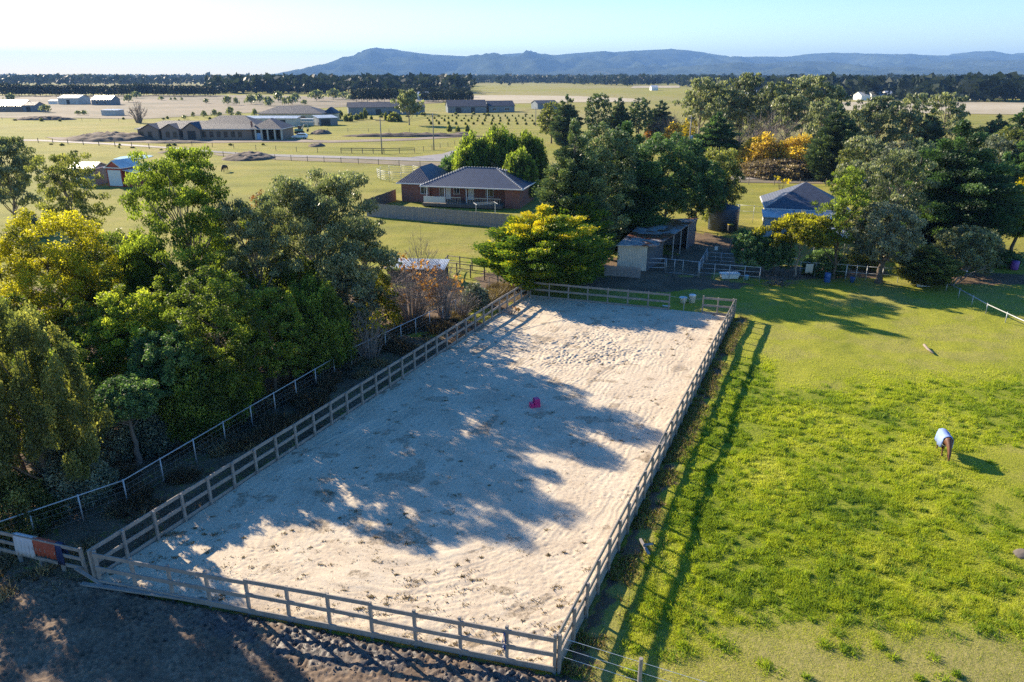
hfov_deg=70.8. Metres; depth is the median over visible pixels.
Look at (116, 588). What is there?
loose plank
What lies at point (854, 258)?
shrub
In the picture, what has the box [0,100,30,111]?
farm house
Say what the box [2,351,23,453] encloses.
bushy tree
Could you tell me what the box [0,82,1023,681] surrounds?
ground
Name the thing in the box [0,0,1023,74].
sky
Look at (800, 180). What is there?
paddock fence
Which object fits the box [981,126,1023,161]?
bushy tree
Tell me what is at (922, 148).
pine tree
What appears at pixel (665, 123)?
bare tree
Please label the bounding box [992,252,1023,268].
shrub
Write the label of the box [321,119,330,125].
door
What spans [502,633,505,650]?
halter
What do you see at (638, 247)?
stable shed
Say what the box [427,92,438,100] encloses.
pine tree
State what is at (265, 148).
paddock fence
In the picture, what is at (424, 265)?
animal shelter
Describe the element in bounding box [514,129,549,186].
cypress bush
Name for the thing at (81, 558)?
fence
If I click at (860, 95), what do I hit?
distant house
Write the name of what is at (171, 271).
bushy tree
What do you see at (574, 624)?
arena fence
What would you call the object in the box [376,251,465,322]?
bare shrub
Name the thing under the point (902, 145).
bushy tree
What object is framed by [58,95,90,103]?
farm shed
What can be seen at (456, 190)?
window
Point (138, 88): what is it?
pine tree
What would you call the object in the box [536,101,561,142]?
tree
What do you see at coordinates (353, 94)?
pine tree
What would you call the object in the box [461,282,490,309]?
shrub
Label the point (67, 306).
bushy tree
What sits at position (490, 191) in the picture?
window
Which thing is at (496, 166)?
cypress bush
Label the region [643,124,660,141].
autumn tree
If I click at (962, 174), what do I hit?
pine tree
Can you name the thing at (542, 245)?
golden conifer
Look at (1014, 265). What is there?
drum
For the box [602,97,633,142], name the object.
pine tree
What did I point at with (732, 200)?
shrub
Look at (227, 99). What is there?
gum tree
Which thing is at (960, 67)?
foothills
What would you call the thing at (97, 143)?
gravel track
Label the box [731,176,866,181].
road
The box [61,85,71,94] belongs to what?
pine tree
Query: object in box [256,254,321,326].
bushy tree
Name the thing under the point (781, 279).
brush pile
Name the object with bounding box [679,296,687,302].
feed tub
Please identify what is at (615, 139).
dark cypress
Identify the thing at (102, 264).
bushy tree
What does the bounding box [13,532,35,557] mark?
horse rug
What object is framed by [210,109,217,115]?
gum tree
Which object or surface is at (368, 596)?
dry weeds
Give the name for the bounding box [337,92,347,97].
gum tree
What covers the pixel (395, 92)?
pine tree
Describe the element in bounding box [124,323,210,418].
bushy tree
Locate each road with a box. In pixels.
[202,149,456,160]
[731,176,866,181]
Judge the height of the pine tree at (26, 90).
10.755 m
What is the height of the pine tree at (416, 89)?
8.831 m
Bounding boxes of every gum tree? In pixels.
[0,136,45,218]
[2,93,14,99]
[23,151,115,240]
[38,104,51,111]
[96,144,249,339]
[121,94,132,101]
[130,91,141,97]
[208,193,306,309]
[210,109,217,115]
[221,95,231,103]
[225,106,233,114]
[234,166,399,298]
[244,93,255,103]
[251,108,256,115]
[254,93,262,101]
[263,96,274,103]
[273,91,283,101]
[281,97,288,104]
[286,95,297,104]
[291,93,300,99]
[307,89,324,100]
[325,88,339,98]
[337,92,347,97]
[338,218,402,306]
[390,88,424,124]
[672,76,728,133]
[703,146,747,200]
[705,87,749,130]
[719,72,764,140]
[746,81,795,133]
[769,94,808,139]
[782,74,833,135]
[800,96,844,138]
[811,164,873,278]
[819,85,850,118]
[838,134,888,172]
[845,199,927,283]
[846,107,884,145]
[853,95,909,159]
[859,147,941,272]
[894,93,934,146]
[924,92,970,138]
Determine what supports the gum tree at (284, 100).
on the dry paddock at (156, 107)
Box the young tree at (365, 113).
[363,108,367,118]
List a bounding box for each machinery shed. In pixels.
[248,116,300,126]
[312,115,337,125]
[347,102,424,114]
[531,100,556,108]
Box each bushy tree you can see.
[0,293,52,368]
[0,356,50,472]
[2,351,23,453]
[22,340,107,426]
[53,273,113,346]
[59,244,122,298]
[59,300,129,400]
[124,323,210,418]
[150,259,232,355]
[159,262,269,401]
[189,248,252,334]
[210,265,283,342]
[228,287,310,391]
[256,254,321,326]
[274,270,357,374]
[334,260,380,320]
[734,93,775,141]
[830,159,885,211]
[835,146,865,174]
[875,141,914,174]
[905,137,936,163]
[930,223,1008,279]
[945,140,980,152]
[954,125,991,147]
[979,133,1019,163]
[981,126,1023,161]
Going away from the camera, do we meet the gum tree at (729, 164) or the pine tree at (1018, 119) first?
the gum tree at (729, 164)
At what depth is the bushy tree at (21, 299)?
38.81 m
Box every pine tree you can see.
[0,82,13,93]
[11,83,24,94]
[19,84,28,94]
[29,84,40,95]
[34,84,44,95]
[45,84,51,94]
[49,84,60,95]
[56,85,65,94]
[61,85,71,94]
[65,84,73,94]
[70,84,80,94]
[76,84,86,94]
[85,84,95,94]
[96,85,104,94]
[105,85,116,94]
[112,84,118,94]
[118,84,128,95]
[128,84,137,94]
[135,83,143,93]
[138,83,148,93]
[148,84,156,94]
[153,84,161,95]
[158,84,165,94]
[167,85,178,94]
[179,84,187,94]
[187,85,197,95]
[195,84,201,94]
[200,85,208,96]
[206,85,215,95]
[350,89,358,101]
[357,88,365,99]
[361,88,372,101]
[372,88,384,99]
[385,87,391,99]
[390,88,400,100]
[411,87,421,92]
[419,90,426,99]
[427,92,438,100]
[432,87,442,91]
[438,92,446,100]
[444,90,453,99]
[454,90,464,99]
[466,90,473,99]
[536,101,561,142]
[547,94,585,145]
[584,92,613,136]
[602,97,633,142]
[628,97,653,133]
[644,100,677,137]
[690,112,744,163]
[803,104,865,180]
[870,146,950,236]
[888,119,1023,270]
[908,108,951,146]
[975,151,1023,236]
[981,113,1008,146]
[987,107,1023,157]
[994,141,1023,174]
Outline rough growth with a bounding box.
[0,281,533,632]
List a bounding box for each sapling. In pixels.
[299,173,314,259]
[405,226,440,265]
[681,118,697,139]
[774,175,791,188]
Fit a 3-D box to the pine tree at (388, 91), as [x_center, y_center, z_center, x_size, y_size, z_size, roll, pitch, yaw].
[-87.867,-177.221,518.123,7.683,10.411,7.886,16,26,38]
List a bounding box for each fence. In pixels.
[0,299,455,546]
[26,138,182,149]
[87,282,528,582]
[91,550,556,674]
[191,141,332,152]
[210,151,438,164]
[309,128,436,131]
[340,148,413,153]
[364,189,395,203]
[366,204,511,226]
[452,275,500,306]
[529,281,670,309]
[556,299,736,674]
[564,639,703,681]
[604,265,640,277]
[698,248,707,276]
[699,262,760,281]
[701,296,733,314]
[706,252,749,268]
[744,205,762,222]
[748,178,833,184]
[763,257,847,278]
[845,265,911,283]
[945,281,1023,322]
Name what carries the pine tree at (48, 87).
on the ground at (246, 180)
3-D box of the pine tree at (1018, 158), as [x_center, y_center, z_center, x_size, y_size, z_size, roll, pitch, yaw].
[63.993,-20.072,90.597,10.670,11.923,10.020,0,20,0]
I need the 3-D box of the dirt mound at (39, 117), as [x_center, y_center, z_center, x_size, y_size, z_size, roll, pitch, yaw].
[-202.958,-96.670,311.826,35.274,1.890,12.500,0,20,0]
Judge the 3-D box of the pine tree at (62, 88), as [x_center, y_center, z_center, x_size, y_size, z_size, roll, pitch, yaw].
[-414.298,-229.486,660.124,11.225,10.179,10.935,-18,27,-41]
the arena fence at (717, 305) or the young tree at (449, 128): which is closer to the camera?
the arena fence at (717, 305)
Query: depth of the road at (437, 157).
167.97 m
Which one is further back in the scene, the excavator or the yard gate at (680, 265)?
the excavator
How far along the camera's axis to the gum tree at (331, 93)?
565.49 m
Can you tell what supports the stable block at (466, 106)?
on the ground at (246, 180)
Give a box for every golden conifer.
[467,203,619,290]
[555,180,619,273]
[1008,177,1023,250]
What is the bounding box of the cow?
[221,165,227,171]
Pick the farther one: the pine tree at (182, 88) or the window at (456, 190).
the pine tree at (182, 88)
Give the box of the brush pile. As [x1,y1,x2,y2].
[758,270,806,288]
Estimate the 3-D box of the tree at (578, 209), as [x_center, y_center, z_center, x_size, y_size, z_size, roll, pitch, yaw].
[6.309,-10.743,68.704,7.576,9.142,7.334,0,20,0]
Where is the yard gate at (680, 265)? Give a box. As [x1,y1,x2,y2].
[665,258,698,276]
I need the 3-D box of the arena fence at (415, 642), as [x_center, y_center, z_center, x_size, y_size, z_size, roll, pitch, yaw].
[-7.108,9.327,25.060,17.589,1.755,0.177,5,21,13]
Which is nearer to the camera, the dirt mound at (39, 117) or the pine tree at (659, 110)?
the pine tree at (659, 110)
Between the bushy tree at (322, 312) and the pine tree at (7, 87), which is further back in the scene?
the pine tree at (7, 87)
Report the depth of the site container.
275.05 m
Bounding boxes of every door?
[107,170,122,185]
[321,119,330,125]
[446,188,450,198]
[456,107,461,112]
[468,188,473,199]
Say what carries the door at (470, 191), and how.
in the brick house at (430, 184)
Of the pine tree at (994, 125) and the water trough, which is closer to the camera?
the water trough
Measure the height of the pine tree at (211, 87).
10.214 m
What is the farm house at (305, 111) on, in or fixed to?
on the ground at (246, 180)
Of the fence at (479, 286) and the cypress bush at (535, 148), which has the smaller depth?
the fence at (479, 286)
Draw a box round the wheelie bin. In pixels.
[726,224,733,232]
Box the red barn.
[103,158,151,186]
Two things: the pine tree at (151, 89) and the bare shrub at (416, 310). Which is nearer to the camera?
the bare shrub at (416, 310)
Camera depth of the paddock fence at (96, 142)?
196.40 m
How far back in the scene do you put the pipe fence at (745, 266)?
67.21 m
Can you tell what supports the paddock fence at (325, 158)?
on the ground at (246, 180)
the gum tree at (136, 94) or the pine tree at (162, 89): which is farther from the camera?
the pine tree at (162, 89)
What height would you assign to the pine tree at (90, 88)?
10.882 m
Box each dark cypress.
[531,117,620,249]
[567,121,640,233]
[603,120,679,242]
[638,131,712,216]
[669,161,729,230]
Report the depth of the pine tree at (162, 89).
662.14 m
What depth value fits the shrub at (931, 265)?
63.92 m
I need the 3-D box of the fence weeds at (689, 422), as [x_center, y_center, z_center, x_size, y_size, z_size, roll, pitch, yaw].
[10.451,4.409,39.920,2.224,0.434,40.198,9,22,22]
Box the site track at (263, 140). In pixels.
[47,137,450,142]
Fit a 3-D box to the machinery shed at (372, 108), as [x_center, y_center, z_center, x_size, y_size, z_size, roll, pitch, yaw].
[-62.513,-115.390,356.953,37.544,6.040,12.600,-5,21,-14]
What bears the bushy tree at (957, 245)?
on the ground at (246, 180)
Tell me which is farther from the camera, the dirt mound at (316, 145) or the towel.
the dirt mound at (316, 145)
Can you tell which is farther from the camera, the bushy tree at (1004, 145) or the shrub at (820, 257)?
the bushy tree at (1004, 145)
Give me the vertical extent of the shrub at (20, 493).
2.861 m
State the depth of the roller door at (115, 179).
123.82 m
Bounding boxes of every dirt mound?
[12,116,76,119]
[62,131,155,141]
[146,140,205,143]
[222,151,275,160]
[308,143,324,146]
[310,129,331,134]
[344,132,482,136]
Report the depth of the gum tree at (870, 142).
122.25 m
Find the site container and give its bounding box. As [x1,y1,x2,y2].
[301,118,314,125]
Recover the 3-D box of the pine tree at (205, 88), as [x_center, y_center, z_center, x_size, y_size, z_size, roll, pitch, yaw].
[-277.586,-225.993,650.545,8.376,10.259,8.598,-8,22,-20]
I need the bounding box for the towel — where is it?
[805,264,813,272]
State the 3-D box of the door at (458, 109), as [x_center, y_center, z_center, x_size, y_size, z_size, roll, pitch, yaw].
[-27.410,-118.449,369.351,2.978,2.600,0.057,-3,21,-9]
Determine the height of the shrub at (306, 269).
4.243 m
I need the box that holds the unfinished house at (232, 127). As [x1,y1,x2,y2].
[135,115,294,139]
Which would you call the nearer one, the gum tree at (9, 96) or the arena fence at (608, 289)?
the arena fence at (608, 289)
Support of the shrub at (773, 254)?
on the ground at (246, 180)
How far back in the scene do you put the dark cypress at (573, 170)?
67.73 m
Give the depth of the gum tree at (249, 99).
477.03 m
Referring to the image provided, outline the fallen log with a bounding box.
[923,344,933,353]
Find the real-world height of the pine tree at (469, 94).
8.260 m
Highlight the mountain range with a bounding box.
[271,47,1023,75]
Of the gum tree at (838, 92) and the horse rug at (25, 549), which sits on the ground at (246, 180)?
the gum tree at (838, 92)
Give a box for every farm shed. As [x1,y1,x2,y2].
[21,102,44,111]
[48,100,58,103]
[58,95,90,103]
[70,162,107,185]
[101,109,124,115]
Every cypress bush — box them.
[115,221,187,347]
[438,152,454,171]
[451,125,484,171]
[479,123,517,168]
[487,162,500,167]
[502,144,538,197]
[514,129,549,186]
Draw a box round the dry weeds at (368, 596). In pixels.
[109,302,719,665]
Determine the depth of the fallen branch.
65.34 m
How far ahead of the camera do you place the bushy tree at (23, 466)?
34.22 m
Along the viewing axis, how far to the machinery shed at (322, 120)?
276.62 m
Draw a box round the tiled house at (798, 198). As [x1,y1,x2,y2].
[760,182,850,236]
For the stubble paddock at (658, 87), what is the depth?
1122.65 m
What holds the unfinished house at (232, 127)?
on the ground at (246, 180)
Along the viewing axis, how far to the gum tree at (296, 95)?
524.30 m
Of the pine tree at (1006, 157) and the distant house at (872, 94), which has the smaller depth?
the pine tree at (1006, 157)
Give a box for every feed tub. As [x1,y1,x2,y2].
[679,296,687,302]
[689,294,695,302]
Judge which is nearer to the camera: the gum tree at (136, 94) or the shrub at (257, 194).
the shrub at (257, 194)
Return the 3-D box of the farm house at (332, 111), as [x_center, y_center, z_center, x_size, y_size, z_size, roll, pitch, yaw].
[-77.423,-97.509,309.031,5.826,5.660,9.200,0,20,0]
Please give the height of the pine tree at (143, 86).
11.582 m
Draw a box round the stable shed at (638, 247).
[617,218,698,270]
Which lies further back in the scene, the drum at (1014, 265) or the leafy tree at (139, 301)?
the drum at (1014, 265)
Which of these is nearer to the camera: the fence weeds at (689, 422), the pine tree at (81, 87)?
the fence weeds at (689, 422)
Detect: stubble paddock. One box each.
[470,95,639,102]
[631,86,679,87]
[842,101,1023,113]
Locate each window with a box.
[420,187,427,193]
[439,187,443,196]
[453,188,459,193]
[486,189,493,196]
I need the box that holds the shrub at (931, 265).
[888,244,967,286]
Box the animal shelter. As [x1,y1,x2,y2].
[387,258,449,282]
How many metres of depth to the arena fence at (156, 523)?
35.56 m
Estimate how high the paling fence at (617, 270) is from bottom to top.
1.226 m
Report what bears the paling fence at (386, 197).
on the ground at (246, 180)
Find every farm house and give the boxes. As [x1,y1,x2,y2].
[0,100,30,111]
[91,95,120,104]
[256,106,325,121]
[324,107,340,119]
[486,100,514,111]
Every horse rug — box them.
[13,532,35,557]
[32,537,56,559]
[54,541,69,565]
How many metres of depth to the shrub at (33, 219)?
84.09 m
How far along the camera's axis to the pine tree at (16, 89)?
662.97 m
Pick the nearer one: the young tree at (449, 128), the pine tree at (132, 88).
the young tree at (449, 128)
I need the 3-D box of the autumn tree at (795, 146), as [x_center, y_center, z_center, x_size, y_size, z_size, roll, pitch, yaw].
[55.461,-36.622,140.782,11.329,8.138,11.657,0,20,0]
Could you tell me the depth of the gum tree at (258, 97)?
498.82 m
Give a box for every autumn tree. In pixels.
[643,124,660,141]
[660,121,687,141]
[732,131,786,167]
[767,132,811,168]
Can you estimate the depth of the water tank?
88.32 m
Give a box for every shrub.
[0,470,68,547]
[20,209,44,238]
[27,433,119,515]
[49,242,89,280]
[98,228,130,269]
[98,406,141,464]
[121,407,182,459]
[189,242,257,303]
[245,189,275,244]
[284,256,313,287]
[344,304,379,352]
[348,301,394,360]
[360,270,403,328]
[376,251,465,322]
[386,112,402,121]
[423,258,470,318]
[447,289,480,314]
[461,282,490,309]
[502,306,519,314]
[701,178,736,222]
[731,227,770,271]
[739,157,817,179]
[755,236,796,274]
[801,248,849,277]
[845,248,879,270]
[888,244,967,286]
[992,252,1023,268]
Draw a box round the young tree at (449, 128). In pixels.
[446,124,451,131]
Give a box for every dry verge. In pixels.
[213,153,440,165]
[732,179,890,187]
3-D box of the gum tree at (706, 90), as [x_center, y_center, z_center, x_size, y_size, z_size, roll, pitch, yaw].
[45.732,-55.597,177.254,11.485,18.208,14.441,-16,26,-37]
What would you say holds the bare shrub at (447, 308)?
on the ground at (246, 180)
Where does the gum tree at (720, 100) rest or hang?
on the ground at (246, 180)
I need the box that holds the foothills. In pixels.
[536,59,1023,75]
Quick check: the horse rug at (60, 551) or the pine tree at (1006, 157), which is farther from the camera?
the pine tree at (1006, 157)
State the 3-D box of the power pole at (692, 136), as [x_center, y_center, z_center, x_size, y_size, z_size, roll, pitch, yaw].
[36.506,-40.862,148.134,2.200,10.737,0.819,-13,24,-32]
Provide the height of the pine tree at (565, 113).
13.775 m
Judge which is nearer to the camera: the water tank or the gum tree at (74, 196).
the gum tree at (74, 196)
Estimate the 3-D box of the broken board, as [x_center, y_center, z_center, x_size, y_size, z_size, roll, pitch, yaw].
[5.522,8.303,29.257,0.448,0.100,1.036,-4,21,-11]
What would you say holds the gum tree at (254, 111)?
on the ground at (246, 180)
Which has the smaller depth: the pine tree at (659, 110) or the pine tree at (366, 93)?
the pine tree at (659, 110)
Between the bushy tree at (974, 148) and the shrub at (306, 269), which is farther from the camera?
the bushy tree at (974, 148)
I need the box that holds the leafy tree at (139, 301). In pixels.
[77,282,186,385]
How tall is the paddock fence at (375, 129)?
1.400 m
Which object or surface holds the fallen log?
on the ground at (246, 180)
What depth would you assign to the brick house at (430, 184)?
106.33 m
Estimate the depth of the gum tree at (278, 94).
511.64 m
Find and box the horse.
[934,428,953,460]
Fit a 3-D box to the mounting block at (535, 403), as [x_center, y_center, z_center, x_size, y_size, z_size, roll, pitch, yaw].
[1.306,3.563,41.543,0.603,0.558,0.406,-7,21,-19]
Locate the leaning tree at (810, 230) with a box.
[752,211,853,276]
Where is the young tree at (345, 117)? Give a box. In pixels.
[343,114,347,121]
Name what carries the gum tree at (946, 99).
on the ground at (246, 180)
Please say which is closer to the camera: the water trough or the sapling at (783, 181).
the water trough
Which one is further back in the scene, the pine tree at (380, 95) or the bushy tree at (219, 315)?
the pine tree at (380, 95)
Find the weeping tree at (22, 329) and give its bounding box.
[0,292,115,505]
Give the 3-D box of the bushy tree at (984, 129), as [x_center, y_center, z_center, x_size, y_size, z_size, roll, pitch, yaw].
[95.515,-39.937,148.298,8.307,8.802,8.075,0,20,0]
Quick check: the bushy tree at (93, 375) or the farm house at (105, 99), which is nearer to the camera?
the bushy tree at (93, 375)
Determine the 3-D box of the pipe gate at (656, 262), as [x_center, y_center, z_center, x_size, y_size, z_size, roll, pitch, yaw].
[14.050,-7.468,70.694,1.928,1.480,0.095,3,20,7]
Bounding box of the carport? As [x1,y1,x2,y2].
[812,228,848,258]
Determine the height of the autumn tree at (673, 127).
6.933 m
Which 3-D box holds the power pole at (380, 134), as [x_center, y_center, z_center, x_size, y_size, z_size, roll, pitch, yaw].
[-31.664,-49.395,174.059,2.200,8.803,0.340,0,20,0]
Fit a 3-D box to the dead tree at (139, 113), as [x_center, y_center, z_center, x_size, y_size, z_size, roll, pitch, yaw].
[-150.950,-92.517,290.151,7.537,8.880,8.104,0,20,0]
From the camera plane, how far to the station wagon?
216.25 m
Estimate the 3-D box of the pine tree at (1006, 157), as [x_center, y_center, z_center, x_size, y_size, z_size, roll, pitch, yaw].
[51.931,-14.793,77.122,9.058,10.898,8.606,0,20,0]
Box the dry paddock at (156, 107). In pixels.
[0,95,445,118]
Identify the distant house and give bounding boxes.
[650,85,657,89]
[853,92,870,99]
[870,91,883,98]
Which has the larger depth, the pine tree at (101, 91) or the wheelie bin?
the pine tree at (101, 91)
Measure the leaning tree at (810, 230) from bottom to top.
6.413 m
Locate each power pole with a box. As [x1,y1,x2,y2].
[375,118,384,153]
[428,113,436,149]
[687,115,694,139]
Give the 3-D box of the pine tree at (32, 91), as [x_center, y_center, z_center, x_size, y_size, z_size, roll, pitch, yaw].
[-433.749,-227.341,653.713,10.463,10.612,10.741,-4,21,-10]
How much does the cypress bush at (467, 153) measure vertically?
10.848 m
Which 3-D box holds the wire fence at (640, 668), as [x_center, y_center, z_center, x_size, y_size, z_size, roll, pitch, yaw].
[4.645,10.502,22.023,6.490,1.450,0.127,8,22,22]
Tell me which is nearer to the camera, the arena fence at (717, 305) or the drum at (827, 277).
the arena fence at (717, 305)
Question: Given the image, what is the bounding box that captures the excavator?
[294,123,308,133]
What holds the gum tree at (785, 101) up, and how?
on the ground at (246, 180)
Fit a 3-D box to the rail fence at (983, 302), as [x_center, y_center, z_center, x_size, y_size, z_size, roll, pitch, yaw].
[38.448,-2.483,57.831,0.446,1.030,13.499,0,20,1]
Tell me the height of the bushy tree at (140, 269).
9.704 m
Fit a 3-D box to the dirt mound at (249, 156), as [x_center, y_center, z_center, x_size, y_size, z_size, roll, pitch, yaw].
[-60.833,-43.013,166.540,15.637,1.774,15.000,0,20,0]
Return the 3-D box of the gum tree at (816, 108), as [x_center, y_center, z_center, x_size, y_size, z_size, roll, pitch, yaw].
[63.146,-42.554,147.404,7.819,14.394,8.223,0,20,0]
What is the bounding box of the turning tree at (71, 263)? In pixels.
[0,207,131,359]
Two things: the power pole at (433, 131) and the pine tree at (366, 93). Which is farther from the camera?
the pine tree at (366, 93)
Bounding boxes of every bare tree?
[649,110,696,134]
[730,104,809,155]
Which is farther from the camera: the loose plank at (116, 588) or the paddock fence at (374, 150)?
the paddock fence at (374, 150)
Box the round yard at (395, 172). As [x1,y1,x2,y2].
[377,165,418,181]
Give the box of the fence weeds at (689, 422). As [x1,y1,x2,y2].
[560,316,751,681]
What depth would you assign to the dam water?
167.97 m
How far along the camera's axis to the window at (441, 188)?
108.17 m
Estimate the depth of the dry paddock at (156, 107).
457.40 m
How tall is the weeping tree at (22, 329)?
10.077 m
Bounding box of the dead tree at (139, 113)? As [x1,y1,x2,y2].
[126,100,146,122]
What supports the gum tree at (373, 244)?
on the ground at (246, 180)
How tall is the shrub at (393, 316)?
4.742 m
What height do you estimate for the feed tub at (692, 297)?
0.740 m
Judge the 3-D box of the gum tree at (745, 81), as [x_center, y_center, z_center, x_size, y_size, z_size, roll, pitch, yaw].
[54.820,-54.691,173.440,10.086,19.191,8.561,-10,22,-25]
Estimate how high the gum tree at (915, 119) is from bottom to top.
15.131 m
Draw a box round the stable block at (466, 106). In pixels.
[445,100,486,112]
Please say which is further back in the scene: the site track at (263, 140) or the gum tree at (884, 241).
the site track at (263, 140)
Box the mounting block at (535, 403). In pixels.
[529,397,540,407]
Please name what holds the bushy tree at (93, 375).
on the ground at (246, 180)
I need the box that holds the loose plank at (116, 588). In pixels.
[80,582,218,603]
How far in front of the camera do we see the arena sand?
33.51 m
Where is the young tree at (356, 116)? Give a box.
[353,113,359,119]
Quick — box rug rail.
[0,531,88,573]
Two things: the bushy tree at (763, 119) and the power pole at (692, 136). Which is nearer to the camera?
the power pole at (692, 136)
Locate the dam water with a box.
[115,155,151,158]
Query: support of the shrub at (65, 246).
on the ground at (246, 180)
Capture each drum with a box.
[824,272,831,282]
[1010,260,1019,269]
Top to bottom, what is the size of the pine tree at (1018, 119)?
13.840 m
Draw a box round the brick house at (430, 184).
[396,163,535,208]
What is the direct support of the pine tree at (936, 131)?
on the ground at (246, 180)
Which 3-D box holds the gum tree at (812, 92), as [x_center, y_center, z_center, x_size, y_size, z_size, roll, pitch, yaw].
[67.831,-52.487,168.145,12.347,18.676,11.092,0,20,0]
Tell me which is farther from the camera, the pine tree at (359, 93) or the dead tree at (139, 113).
the pine tree at (359, 93)
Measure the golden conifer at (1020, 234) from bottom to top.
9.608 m
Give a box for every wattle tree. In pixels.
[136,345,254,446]
[219,338,266,403]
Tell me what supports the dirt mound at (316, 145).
on the ground at (246, 180)
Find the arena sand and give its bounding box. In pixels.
[102,296,733,668]
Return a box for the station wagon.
[291,133,307,138]
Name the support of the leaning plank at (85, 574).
on the arena fence at (415, 642)
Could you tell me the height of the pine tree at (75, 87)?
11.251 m
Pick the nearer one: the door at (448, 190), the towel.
the towel
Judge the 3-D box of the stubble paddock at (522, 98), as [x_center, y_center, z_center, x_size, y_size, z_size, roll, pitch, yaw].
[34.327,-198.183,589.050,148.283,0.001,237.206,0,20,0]
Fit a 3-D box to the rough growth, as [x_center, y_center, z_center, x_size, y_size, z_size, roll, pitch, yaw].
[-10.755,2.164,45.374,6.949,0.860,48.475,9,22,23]
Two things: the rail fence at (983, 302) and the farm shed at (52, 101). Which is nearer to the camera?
the rail fence at (983, 302)
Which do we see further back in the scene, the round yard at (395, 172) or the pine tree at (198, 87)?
the pine tree at (198, 87)
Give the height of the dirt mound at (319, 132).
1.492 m
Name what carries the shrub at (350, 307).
on the ground at (246, 180)
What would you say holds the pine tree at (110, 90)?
on the ground at (246, 180)
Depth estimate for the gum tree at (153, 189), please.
44.34 m
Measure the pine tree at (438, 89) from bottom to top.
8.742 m
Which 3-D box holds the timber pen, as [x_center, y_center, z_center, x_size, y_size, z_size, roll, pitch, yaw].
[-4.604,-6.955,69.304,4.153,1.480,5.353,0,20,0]
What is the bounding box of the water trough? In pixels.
[719,272,739,278]
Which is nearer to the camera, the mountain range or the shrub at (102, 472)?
the shrub at (102, 472)
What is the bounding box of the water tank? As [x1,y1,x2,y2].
[708,203,739,231]
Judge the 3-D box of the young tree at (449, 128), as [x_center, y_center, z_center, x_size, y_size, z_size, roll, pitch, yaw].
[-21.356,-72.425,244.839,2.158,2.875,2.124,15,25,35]
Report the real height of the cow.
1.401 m
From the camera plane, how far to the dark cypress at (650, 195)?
76.72 m
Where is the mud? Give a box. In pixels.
[0,574,582,681]
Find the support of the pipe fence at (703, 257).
on the ground at (246, 180)
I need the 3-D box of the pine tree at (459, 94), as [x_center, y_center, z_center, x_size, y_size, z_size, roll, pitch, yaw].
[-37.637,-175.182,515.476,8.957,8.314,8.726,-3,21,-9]
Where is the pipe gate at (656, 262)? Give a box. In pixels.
[648,258,665,270]
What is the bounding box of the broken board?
[639,538,652,554]
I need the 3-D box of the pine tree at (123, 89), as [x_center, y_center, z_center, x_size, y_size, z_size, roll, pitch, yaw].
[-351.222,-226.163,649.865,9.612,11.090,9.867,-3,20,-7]
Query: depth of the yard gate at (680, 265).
69.20 m
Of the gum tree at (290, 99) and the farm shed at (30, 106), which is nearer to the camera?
the farm shed at (30, 106)
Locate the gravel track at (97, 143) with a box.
[23,139,178,148]
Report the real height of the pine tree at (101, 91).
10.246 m
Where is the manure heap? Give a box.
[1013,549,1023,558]
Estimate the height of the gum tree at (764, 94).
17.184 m
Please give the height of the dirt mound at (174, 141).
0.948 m
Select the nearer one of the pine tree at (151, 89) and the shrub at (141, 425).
the shrub at (141, 425)
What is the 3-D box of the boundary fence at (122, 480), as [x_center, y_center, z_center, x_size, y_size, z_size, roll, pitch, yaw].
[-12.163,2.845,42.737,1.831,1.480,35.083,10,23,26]
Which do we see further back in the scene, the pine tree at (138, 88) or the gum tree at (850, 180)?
the pine tree at (138, 88)
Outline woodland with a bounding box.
[0,71,1023,100]
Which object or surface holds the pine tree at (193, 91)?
on the ground at (246, 180)
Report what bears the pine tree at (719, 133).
on the ground at (246, 180)
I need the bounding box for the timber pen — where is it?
[445,255,484,279]
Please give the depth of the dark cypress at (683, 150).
81.06 m
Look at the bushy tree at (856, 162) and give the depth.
99.22 m
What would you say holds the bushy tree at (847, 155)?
on the ground at (246, 180)
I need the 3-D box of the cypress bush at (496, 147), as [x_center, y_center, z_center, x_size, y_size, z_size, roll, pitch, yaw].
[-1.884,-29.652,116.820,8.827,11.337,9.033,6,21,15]
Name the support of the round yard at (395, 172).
on the ground at (246, 180)
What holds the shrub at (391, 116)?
on the ground at (246, 180)
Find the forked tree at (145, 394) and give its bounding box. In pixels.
[90,373,164,464]
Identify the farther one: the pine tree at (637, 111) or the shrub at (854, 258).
the pine tree at (637, 111)
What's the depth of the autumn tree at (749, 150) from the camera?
140.59 m
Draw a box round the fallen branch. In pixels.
[948,263,990,284]
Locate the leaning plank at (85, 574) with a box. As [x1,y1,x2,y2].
[74,567,103,583]
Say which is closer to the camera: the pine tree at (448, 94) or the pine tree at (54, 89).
the pine tree at (448, 94)

